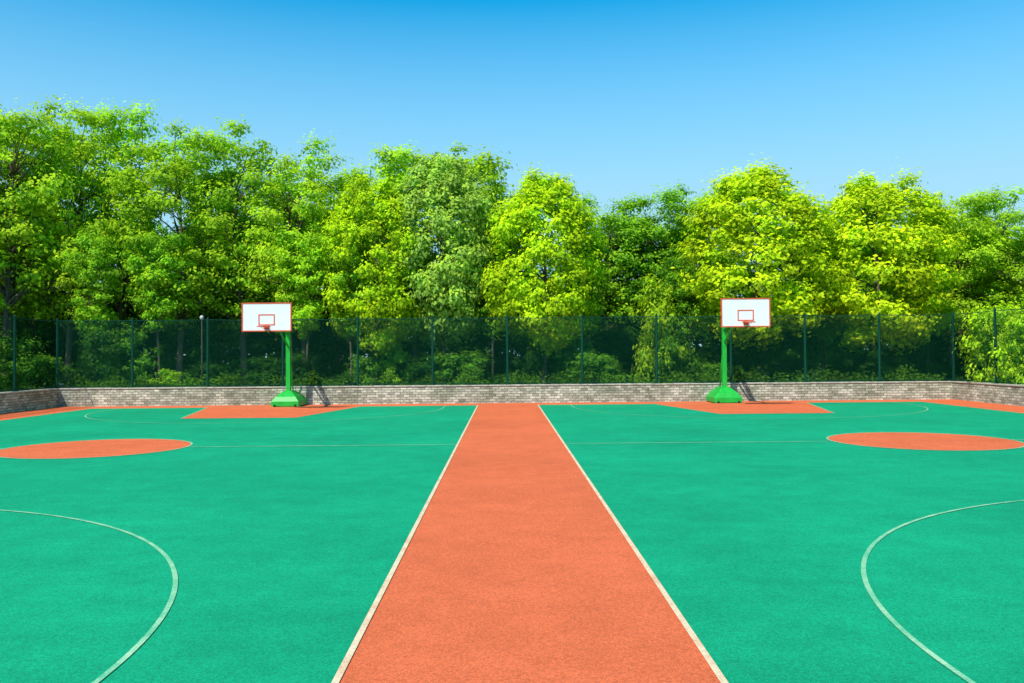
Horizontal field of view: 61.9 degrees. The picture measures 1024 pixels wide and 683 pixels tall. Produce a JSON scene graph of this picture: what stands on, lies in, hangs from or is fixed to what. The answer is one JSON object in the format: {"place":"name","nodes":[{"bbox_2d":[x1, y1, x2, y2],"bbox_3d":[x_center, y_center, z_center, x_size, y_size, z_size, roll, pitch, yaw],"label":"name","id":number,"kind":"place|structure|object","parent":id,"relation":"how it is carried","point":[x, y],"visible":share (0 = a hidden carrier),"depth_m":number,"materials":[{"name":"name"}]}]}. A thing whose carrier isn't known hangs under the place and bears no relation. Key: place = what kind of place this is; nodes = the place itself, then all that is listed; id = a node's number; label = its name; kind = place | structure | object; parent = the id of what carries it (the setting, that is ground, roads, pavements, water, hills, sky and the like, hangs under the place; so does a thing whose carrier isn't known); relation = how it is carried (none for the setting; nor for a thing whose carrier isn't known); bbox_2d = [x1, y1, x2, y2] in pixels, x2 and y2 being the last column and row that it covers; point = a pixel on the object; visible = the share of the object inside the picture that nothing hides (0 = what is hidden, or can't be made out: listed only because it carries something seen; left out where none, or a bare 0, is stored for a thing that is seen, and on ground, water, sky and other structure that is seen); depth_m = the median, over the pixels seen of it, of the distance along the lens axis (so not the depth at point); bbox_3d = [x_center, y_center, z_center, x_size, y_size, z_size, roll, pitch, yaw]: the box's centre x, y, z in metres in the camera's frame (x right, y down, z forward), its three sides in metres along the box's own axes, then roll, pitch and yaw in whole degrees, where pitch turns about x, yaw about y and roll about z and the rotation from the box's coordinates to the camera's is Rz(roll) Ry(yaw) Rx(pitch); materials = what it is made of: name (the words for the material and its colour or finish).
{"place":"outdoors","nodes":[
{"label":"outdoors","id":0,"kind":"place"},
{"bbox_2d":[23,355,986,389],"bbox_3d":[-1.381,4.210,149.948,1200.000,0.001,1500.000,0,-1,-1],"label":"ground","id":1,"kind":"structure","parent":0,"point":[364,373],"depth_m":72.79,"materials":[{"name":"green plant"}]},
{"bbox_2d":[0,330,51,391],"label":"shrub","id":2,"kind":"object","parent":1,"relation":"on","point":[6,363],"visible":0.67,"depth_m":33.78,"materials":[{"name":"green plant"}]},
{"bbox_2d":[0,388,58,413],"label":"stone wall","id":3,"kind":"structure","parent":1,"relation":"on","point":[17,401],"depth_m":32.40,"materials":[{"name":"brick"}]},
{"bbox_2d":[0,315,57,390],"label":"wire fence","id":4,"kind":"object","parent":3,"relation":"on","point":[14,317],"visible":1,"depth_m":32.15,"materials":[{"name":"teal metal"}]},
{"bbox_2d":[0,351,73,390],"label":"shrub","id":5,"kind":"object","parent":1,"relation":"on","point":[48,369],"visible":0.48,"depth_m":37.91,"materials":[{"name":"green plant"}]},
{"bbox_2d":[0,95,90,375],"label":"broadleaf tree","id":6,"kind":"object","parent":1,"relation":"on","point":[11,269],"visible":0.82,"depth_m":38.95,"materials":[{"name":"green plant"}]},
{"bbox_2d":[16,322,98,389],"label":"shrub","id":7,"kind":"object","parent":1,"relation":"on","point":[51,331],"visible":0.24,"depth_m":42.22,"materials":[{"name":"green plant"}]},
{"bbox_2d":[0,124,115,387],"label":"broadleaf tree","id":8,"kind":"object","parent":1,"relation":"on","point":[30,268],"visible":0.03,"depth_m":43.36,"materials":[{"name":"green plant"}]},
{"bbox_2d":[0,94,129,387],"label":"broadleaf tree","id":9,"kind":"object","parent":1,"relation":"on","point":[60,304],"visible":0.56,"depth_m":39.90,"materials":[{"name":"green plant"}]},
{"bbox_2d":[58,223,125,383],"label":"broadleaf tree","id":10,"kind":"object","parent":1,"relation":"on","point":[105,262],"visible":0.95,"depth_m":37.77,"materials":[{"name":"green plant"}]},
{"bbox_2d":[41,302,148,379],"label":"shrub","id":11,"kind":"object","parent":1,"relation":"on","point":[77,344],"visible":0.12,"depth_m":42.57,"materials":[{"name":"green plant"}]},
{"bbox_2d":[18,202,178,356],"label":"broadleaf tree","id":12,"kind":"object","parent":1,"relation":"on","point":[62,291],"visible":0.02,"depth_m":45.83,"materials":[{"name":"green plant"}]},
{"bbox_2d":[72,321,146,387],"bbox_3d":[-17.798,0.840,37.581,2.922,3.486,2.763,-1,-1,33],"label":"shrub","id":13,"kind":"object","parent":1,"relation":"on","point":[86,362],"visible":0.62,"depth_m":37.04,"materials":[{"name":"green plant"}]},
{"bbox_2d":[36,97,193,387],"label":"broadleaf tree","id":14,"kind":"object","parent":1,"relation":"on","point":[127,137],"visible":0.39,"depth_m":41.41,"materials":[{"name":"green plant"}]},
{"bbox_2d":[99,321,162,387],"bbox_3d":[-16.894,0.980,37.867,2.526,3.778,2.583,0,-1,-34],"label":"shrub","id":15,"kind":"object","parent":1,"relation":"on","point":[143,363],"visible":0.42,"depth_m":37.60,"materials":[{"name":"green plant"}]},
{"bbox_2d":[88,294,189,385],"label":"shrub","id":16,"kind":"object","parent":1,"relation":"on","point":[130,307],"visible":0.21,"depth_m":42.73,"materials":[{"name":"green plant"}]},
{"bbox_2d":[115,224,194,386],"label":"broadleaf tree","id":17,"kind":"object","parent":1,"relation":"on","point":[149,300],"visible":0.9,"depth_m":38.12,"materials":[{"name":"green plant"}]},
{"bbox_2d":[90,115,247,381],"bbox_3d":[-15.932,-3.763,40.517,7.508,13.311,7.339,-1,-1,11],"label":"broadleaf tree","id":18,"kind":"object","parent":1,"relation":"on","point":[152,203],"visible":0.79,"depth_m":39.46,"materials":[{"name":"green plant"}]},
{"bbox_2d":[134,308,229,384],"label":"shrub","id":19,"kind":"object","parent":1,"relation":"on","point":[168,342],"visible":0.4,"depth_m":42.67,"materials":[{"name":"green plant"}]},
{"bbox_2d":[95,220,272,378],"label":"broadleaf tree","id":20,"kind":"object","parent":1,"relation":"on","point":[193,343],"visible":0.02,"depth_m":46.94,"materials":[{"name":"green plant"}]},
{"bbox_2d":[176,361,235,386],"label":"shrub","id":21,"kind":"object","parent":1,"relation":"on","point":[204,371],"visible":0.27,"depth_m":38.33,"materials":[{"name":"green plant"}]},
{"bbox_2d":[152,163,261,374],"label":"broadleaf tree","id":22,"kind":"object","parent":1,"relation":"on","point":[209,314],"visible":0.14,"depth_m":43.38,"materials":[{"name":"green plant"}]},
{"bbox_2d":[186,304,277,386],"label":"shrub","id":23,"kind":"object","parent":1,"relation":"on","point":[217,358],"visible":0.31,"depth_m":42.76,"materials":[{"name":"green plant"}]},
{"bbox_2d":[167,114,314,386],"bbox_3d":[-13.316,-3.757,41.541,7.480,13.300,7.107,-1,-1,22],"label":"broadleaf tree","id":24,"kind":"object","parent":1,"relation":"on","point":[241,277],"visible":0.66,"depth_m":39.94,"materials":[{"name":"green plant"}]},
{"bbox_2d":[233,352,298,386],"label":"shrub","id":25,"kind":"object","parent":1,"relation":"on","point":[272,365],"visible":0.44,"depth_m":37.25,"materials":[{"name":"green plant"}]},
{"bbox_2d":[229,297,314,385],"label":"shrub","id":26,"kind":"object","parent":1,"relation":"on","point":[255,354],"visible":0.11,"depth_m":42.19,"materials":[{"name":"green plant"}]},
{"bbox_2d":[238,128,356,385],"bbox_3d":[-10.120,-3.494,40.214,5.977,12.639,6.278,0,-1,-30],"label":"broadleaf tree","id":27,"kind":"object","parent":1,"relation":"on","point":[304,211],"visible":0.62,"depth_m":39.12,"materials":[{"name":"green plant"}]},
{"bbox_2d":[276,348,322,385],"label":"shrub","id":28,"kind":"object","parent":1,"relation":"on","point":[300,363],"visible":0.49,"depth_m":37.56,"materials":[{"name":"green plant"}]},
{"bbox_2d":[269,227,340,385],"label":"broadleaf tree","id":29,"kind":"object","parent":1,"relation":"on","point":[314,307],"visible":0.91,"depth_m":37.52,"materials":[{"name":"green plant"}]},
{"bbox_2d":[267,305,360,385],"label":"shrub","id":30,"kind":"object","parent":1,"relation":"on","point":[323,341],"visible":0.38,"depth_m":41.58,"materials":[{"name":"green plant"}]},
{"bbox_2d":[275,152,390,381],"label":"broadleaf tree","id":31,"kind":"object","parent":1,"relation":"on","point":[314,176],"visible":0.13,"depth_m":42.36,"materials":[{"name":"green plant"}]},
{"bbox_2d":[325,244,376,384],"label":"broadleaf tree","id":32,"kind":"object","parent":1,"relation":"on","point":[351,277],"visible":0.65,"depth_m":37.44,"materials":[{"name":"green plant"}]},
{"bbox_2d":[311,300,407,385],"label":"shrub","id":33,"kind":"object","parent":1,"relation":"on","point":[339,347],"visible":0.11,"depth_m":42.60,"materials":[{"name":"green plant"}]},
{"bbox_2d":[341,352,387,385],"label":"shrub","id":34,"kind":"object","parent":1,"relation":"on","point":[365,361],"visible":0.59,"depth_m":37.96,"materials":[{"name":"green plant"}]},
{"bbox_2d":[311,166,433,385],"bbox_3d":[-6.168,-2.585,38.424,5.485,10.709,5.609,0,-1,-40],"label":"broadleaf tree","id":35,"kind":"object","parent":1,"relation":"on","point":[353,205],"visible":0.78,"depth_m":37.11,"materials":[{"name":"green plant"}]},
{"bbox_2d":[375,343,420,384],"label":"shrub","id":36,"kind":"object","parent":1,"relation":"on","point":[389,356],"visible":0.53,"depth_m":38.13,"materials":[{"name":"green plant"}]},
{"bbox_2d":[361,140,437,381],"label":"broadleaf tree","id":37,"kind":"object","parent":1,"relation":"on","point":[397,158],"visible":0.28,"depth_m":44.77,"materials":[{"name":"green plant"}]},
{"bbox_2d":[394,250,437,382],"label":"broadleaf tree","id":38,"kind":"object","parent":1,"relation":"on","point":[417,302],"visible":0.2,"depth_m":38.66,"materials":[{"name":"green plant"}]},
{"bbox_2d":[403,353,455,384],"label":"shrub","id":39,"kind":"object","parent":1,"relation":"on","point":[419,365],"visible":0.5,"depth_m":37.44,"materials":[{"name":"green plant"}]},
{"bbox_2d":[367,147,498,381],"bbox_3d":[-3.114,-3.061,39.280,6.302,11.680,6.357,-1,-1,29],"label":"broadleaf tree","id":40,"kind":"object","parent":1,"relation":"on","point":[435,180],"visible":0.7,"depth_m":37.51,"materials":[{"name":"green plant"}]},
{"bbox_2d":[424,348,494,384],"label":"shrub","id":41,"kind":"object","parent":1,"relation":"on","point":[453,363],"visible":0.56,"depth_m":37.52,"materials":[{"name":"green plant"}]},
{"bbox_2d":[417,140,518,384],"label":"broadleaf tree","id":42,"kind":"object","parent":1,"relation":"on","point":[488,167],"visible":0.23,"depth_m":44.62,"materials":[{"name":"green plant"}]},
{"bbox_2d":[448,288,516,384],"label":"shrub","id":43,"kind":"object","parent":1,"relation":"on","point":[484,343],"visible":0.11,"depth_m":43.07,"materials":[{"name":"green plant"}]},
{"bbox_2d":[466,247,517,382],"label":"broadleaf tree","id":44,"kind":"object","parent":1,"relation":"on","point":[486,314],"visible":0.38,"depth_m":38.20,"materials":[{"name":"green plant"}]},
{"bbox_2d":[430,194,569,369],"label":"broadleaf tree","id":45,"kind":"object","parent":1,"relation":"on","point":[510,345],"visible":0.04,"depth_m":47.00,"materials":[{"name":"green plant"}]},
{"bbox_2d":[59,381,951,406],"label":"stone wall","id":46,"kind":"structure","parent":1,"relation":"on","point":[509,393],"depth_m":34.77,"materials":[{"name":"brick"}]},
{"bbox_2d":[56,312,956,387],"bbox_3d":[-0.192,0.336,34.949,36.880,2.841,0.180,0,-1,-1],"label":"wire fence","id":47,"kind":"object","parent":46,"relation":"on","point":[507,360],"visible":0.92,"depth_m":34.91,"materials":[{"name":"teal metal"}]},
{"bbox_2d":[64,363,946,387],"bbox_3d":[-0.162,1.787,35.635,36.397,1.571,1.416,0,-1,-1],"label":"ground cover","id":48,"kind":"object","parent":1,"relation":"on","point":[515,377],"visible":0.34,"depth_m":35.53,"materials":[{"name":"green plant"}]},
{"bbox_2d":[12,257,1023,388],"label":"distant wood","id":49,"kind":"object","parent":1,"relation":"on","point":[330,361],"visible":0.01,"depth_m":54.95,"materials":[{"name":"green plant"}]},
{"bbox_2d":[513,331,553,383],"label":"shrub","id":50,"kind":"object","parent":1,"relation":"on","point":[525,349],"visible":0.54,"depth_m":37.79,"materials":[{"name":"green plant"}]},
{"bbox_2d":[496,313,577,383],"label":"shrub","id":51,"kind":"object","parent":1,"relation":"on","point":[520,351],"visible":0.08,"depth_m":42.09,"materials":[{"name":"green plant"}]},
{"bbox_2d":[473,161,611,383],"bbox_3d":[1.347,-2.662,38.018,6.145,10.735,5.870,-1,-1,18],"label":"broadleaf tree","id":52,"kind":"object","parent":1,"relation":"on","point":[556,203],"visible":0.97,"depth_m":36.46,"materials":[{"name":"green plant"}]},
{"bbox_2d":[548,337,602,383],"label":"shrub","id":53,"kind":"object","parent":1,"relation":"on","point":[571,354],"visible":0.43,"depth_m":37.81,"materials":[{"name":"green plant"}]},
{"bbox_2d":[558,240,616,353],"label":"broadleaf tree","id":54,"kind":"object","parent":1,"relation":"on","point":[602,288],"visible":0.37,"depth_m":38.49,"materials":[{"name":"green plant"}]},
{"bbox_2d":[556,349,626,383],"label":"shrub","id":55,"kind":"object","parent":1,"relation":"on","point":[598,365],"visible":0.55,"depth_m":36.54,"materials":[{"name":"green plant"}]},
{"bbox_2d":[561,190,661,377],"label":"broadleaf tree","id":56,"kind":"object","parent":1,"relation":"on","point":[611,220],"visible":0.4,"depth_m":43.77,"materials":[{"name":"green plant"}]},
{"bbox_2d":[583,320,651,383],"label":"shrub","id":57,"kind":"object","parent":1,"relation":"on","point":[623,338],"visible":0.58,"depth_m":42.40,"materials":[{"name":"green plant"}]},
{"bbox_2d":[547,212,714,377],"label":"broadleaf tree","id":58,"kind":"object","parent":1,"relation":"on","point":[627,276],"visible":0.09,"depth_m":44.85,"materials":[{"name":"green plant"}]},
{"bbox_2d":[616,300,699,381],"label":"shrub","id":59,"kind":"object","parent":1,"relation":"on","point":[638,328],"visible":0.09,"depth_m":43.58,"materials":[{"name":"green plant"}]},
{"bbox_2d":[597,183,722,348],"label":"broadleaf tree","id":60,"kind":"object","parent":1,"relation":"on","point":[659,232],"visible":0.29,"depth_m":44.07,"materials":[{"name":"green plant"}]},
{"bbox_2d":[628,273,694,382],"bbox_3d":[6.433,-0.295,38.486,2.783,5.592,3.159,0,-1,-14],"label":"shrub","id":61,"kind":"object","parent":1,"relation":"on","point":[658,305],"visible":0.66,"depth_m":38.14,"materials":[{"name":"green plant"}]},
{"bbox_2d":[647,333,706,382],"bbox_3d":[7.250,0.970,37.753,2.626,2.877,2.483,-1,-1,18],"label":"shrub","id":62,"kind":"object","parent":1,"relation":"on","point":[663,344],"visible":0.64,"depth_m":37.48,"materials":[{"name":"green plant"}]},
{"bbox_2d":[656,246,717,368],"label":"broadleaf tree","id":63,"kind":"object","parent":1,"relation":"on","point":[686,309],"visible":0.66,"depth_m":38.71,"materials":[{"name":"green plant"}]},
{"bbox_2d":[637,179,751,359],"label":"broadleaf tree","id":64,"kind":"object","parent":1,"relation":"on","point":[670,201],"visible":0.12,"depth_m":45.58,"materials":[{"name":"green plant"}]},
{"bbox_2d":[670,288,745,382],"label":"shrub","id":65,"kind":"object","parent":1,"relation":"on","point":[706,352],"visible":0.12,"depth_m":43.40,"materials":[{"name":"green plant"}]},
{"bbox_2d":[727,334,783,381],"bbox_3d":[10.790,0.914,37.980,2.815,2.936,2.977,-1,-1,14],"label":"shrub","id":66,"kind":"object","parent":1,"relation":"on","point":[746,359],"visible":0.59,"depth_m":37.30,"materials":[{"name":"green plant"}]},
{"bbox_2d":[671,152,863,381],"bbox_3d":[11.008,-2.770,37.904,7.506,10.796,7.858,0,-1,-18],"label":"broadleaf tree","id":67,"kind":"object","parent":1,"relation":"on","point":[727,215],"visible":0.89,"depth_m":36.08,"materials":[{"name":"green plant"}]},
{"bbox_2d":[765,329,831,381],"bbox_3d":[12.287,0.944,37.578,2.583,3.008,2.932,0,-1,1],"label":"shrub","id":68,"kind":"object","parent":1,"relation":"on","point":[797,361],"visible":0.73,"depth_m":37.29,"materials":[{"name":"green plant"}]},
{"bbox_2d":[732,211,893,381],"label":"broadleaf tree","id":69,"kind":"object","parent":1,"relation":"on","point":[794,277],"visible":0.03,"depth_m":45.50,"materials":[{"name":"green plant"}]},
{"bbox_2d":[799,245,848,378],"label":"broadleaf tree","id":70,"kind":"object","parent":1,"relation":"on","point":[824,329],"visible":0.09,"depth_m":38.86,"materials":[{"name":"green plant"}]},
{"bbox_2d":[793,324,875,381],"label":"shrub","id":71,"kind":"object","parent":1,"relation":"on","point":[831,354],"visible":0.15,"depth_m":43.19,"materials":[{"name":"green plant"}]},
{"bbox_2d":[823,352,872,381],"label":"shrub","id":72,"kind":"object","parent":1,"relation":"on","point":[842,360],"visible":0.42,"depth_m":38.22,"materials":[{"name":"green plant"}]},
{"bbox_2d":[851,344,912,381],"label":"shrub","id":73,"kind":"object","parent":1,"relation":"on","point":[892,360],"visible":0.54,"depth_m":37.25,"materials":[{"name":"green plant"}]},
{"bbox_2d":[800,157,976,380],"bbox_3d":[16.511,-2.698,38.230,7.645,10.569,7.476,0,-1,-39],"label":"broadleaf tree","id":74,"kind":"object","parent":1,"relation":"on","point":[877,205],"visible":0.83,"depth_m":36.44,"materials":[{"name":"green plant"}]},
{"bbox_2d":[885,325,939,380],"bbox_3d":[17.728,0.688,38.042,2.384,3.446,2.100,-1,-1,45],"label":"shrub","id":75,"kind":"object","parent":1,"relation":"on","point":[925,368],"visible":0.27,"depth_m":37.66,"materials":[{"name":"green plant"}]},
{"bbox_2d":[875,320,966,380],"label":"shrub","id":76,"kind":"object","parent":1,"relation":"on","point":[932,339],"visible":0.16,"depth_m":42.92,"materials":[{"name":"green plant"}]},
{"bbox_2d":[892,248,955,372],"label":"broadleaf tree","id":77,"kind":"object","parent":1,"relation":"on","point":[915,305],"visible":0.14,"depth_m":38.39,"materials":[{"name":"green plant"}]},
{"bbox_2d":[890,188,1022,376],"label":"broadleaf tree","id":78,"kind":"object","parent":1,"relation":"on","point":[964,306],"visible":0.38,"depth_m":41.00,"materials":[{"name":"green plant"}]},
{"bbox_2d":[929,184,1023,359],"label":"broadleaf tree","id":79,"kind":"object","parent":1,"relation":"on","point":[997,206],"visible":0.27,"depth_m":42.41,"materials":[{"name":"green plant"}]},
{"bbox_2d":[952,292,1023,386],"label":"shrub","id":80,"kind":"object","parent":1,"relation":"on","point":[975,317],"visible":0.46,"depth_m":33.49,"materials":[{"name":"green plant"}]},
{"bbox_2d":[952,381,1023,405],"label":"stone wall","id":81,"kind":"structure","parent":1,"relation":"on","point":[1004,394],"depth_m":32.26,"materials":[{"name":"brick"}]},
{"bbox_2d":[952,308,1023,383],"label":"wire fence","id":82,"kind":"object","parent":81,"relation":"on","point":[994,310],"visible":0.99,"depth_m":32.08,"materials":[{"name":"teal metal"}]},
{"bbox_2d":[959,332,1023,384],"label":"shrub","id":83,"kind":"object","parent":1,"relation":"on","point":[985,358],"visible":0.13,"depth_m":34.41,"materials":[{"name":"green plant"}]},
{"bbox_2d":[964,207,1023,329],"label":"broadleaf tree","id":84,"kind":"object","parent":1,"relation":"on","point":[1004,271],"visible":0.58,"depth_m":40.35,"materials":[{"name":"green plant"}]},
{"bbox_2d":[987,301,1023,384],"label":"shrub","id":85,"kind":"object","parent":1,"relation":"on","point":[999,356],"visible":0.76,"depth_m":31.66,"materials":[{"name":"green plant"}]},
{"bbox_2d":[0,399,1023,420],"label":"court surround","id":86,"kind":"object","parent":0,"point":[963,403],"visible":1,"depth_m":33.66,"materials":[{"name":"orange rubber"}]},
{"bbox_2d":[0,405,476,682],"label":"basketball court","id":87,"kind":"object","parent":86,"relation":"on","point":[279,542],"visible":1,"depth_m":9.36,"materials":[{"name":"green rubber"}]},
{"bbox_2d":[0,439,190,458],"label":"court circle","id":88,"kind":"object","parent":87,"relation":"on","point":[93,448],"visible":1,"depth_m":18.56,"materials":[{"name":"orange rubber"}]},
{"bbox_2d":[0,405,455,682],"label":"court markings","id":89,"kind":"object","parent":87,"relation":"on","point":[144,638],"visible":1,"depth_m":7.88,"materials":[{"name":"paint"}]},
{"bbox_2d":[184,406,359,418],"bbox_3d":[-8.807,2.502,30.286,6.000,0.001,5.800,0,-1,-1],"label":"court key","id":90,"kind":"object","parent":87,"relation":"on","point":[253,412],"visible":1,"depth_m":30.26,"materials":[{"name":"orange rubber"}]},
{"bbox_2d":[242,302,306,406],"bbox_3d":[-8.841,0.577,32.377,1.790,3.905,4.574,0,-1,-1],"label":"basketball hoop","id":91,"kind":"object","parent":86,"relation":"on","point":[263,317],"visible":1,"depth_m":30.74,"materials":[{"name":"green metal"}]},
{"bbox_2d":[706,298,770,402],"bbox_3d":[8.457,0.423,32.540,1.790,3.944,4.574,0,-1,-1],"label":"basketball hoop","id":92,"kind":"object","parent":86,"relation":"on","point":[745,312],"visible":1,"depth_m":30.90,"materials":[{"name":"green metal"}]},
{"bbox_2d":[539,402,1023,682],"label":"basketball court","id":93,"kind":"object","parent":86,"relation":"on","point":[751,538],"visible":1,"depth_m":9.46,"materials":[{"name":"green rubber"}]},
{"bbox_2d":[659,403,832,413],"bbox_3d":[8.542,2.368,30.449,6.000,0.001,5.800,0,-1,-1],"label":"court key","id":94,"kind":"object","parent":93,"relation":"on","point":[744,408],"visible":1,"depth_m":30.38,"materials":[{"name":"orange rubber"}]},
{"bbox_2d":[557,401,1023,682],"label":"court markings","id":95,"kind":"object","parent":93,"relation":"on","point":[894,621],"visible":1,"depth_m":7.83,"materials":[{"name":"paint"}]},
{"bbox_2d":[828,432,1023,450],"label":"court circle","id":96,"kind":"object","parent":93,"relation":"on","point":[924,441],"visible":1,"depth_m":18.75,"materials":[{"name":"orange rubber"}]},
{"bbox_2d":[0,0,1023,357],"label":"sky","id":97,"kind":"structure","parent":0,"point":[627,97],"materials":[{"name":"blue"}]},
{"bbox_2d":[339,403,720,682],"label":"path","id":98,"kind":"structure","parent":0,"point":[520,562],"depth_m":7.23,"materials":[{"name":"orange rubber"}]},
{"bbox_2d":[331,405,477,682],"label":"path edge line","id":99,"kind":"object","parent":98,"relation":"on","point":[350,653],"visible":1,"depth_m":7.19,"materials":[{"name":"beige paint"}]},
{"bbox_2d":[538,405,728,682],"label":"path edge line","id":100,"kind":"object","parent":98,"relation":"on","point":[706,655],"visible":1,"depth_m":7.15,"materials":[{"name":"beige paint"}]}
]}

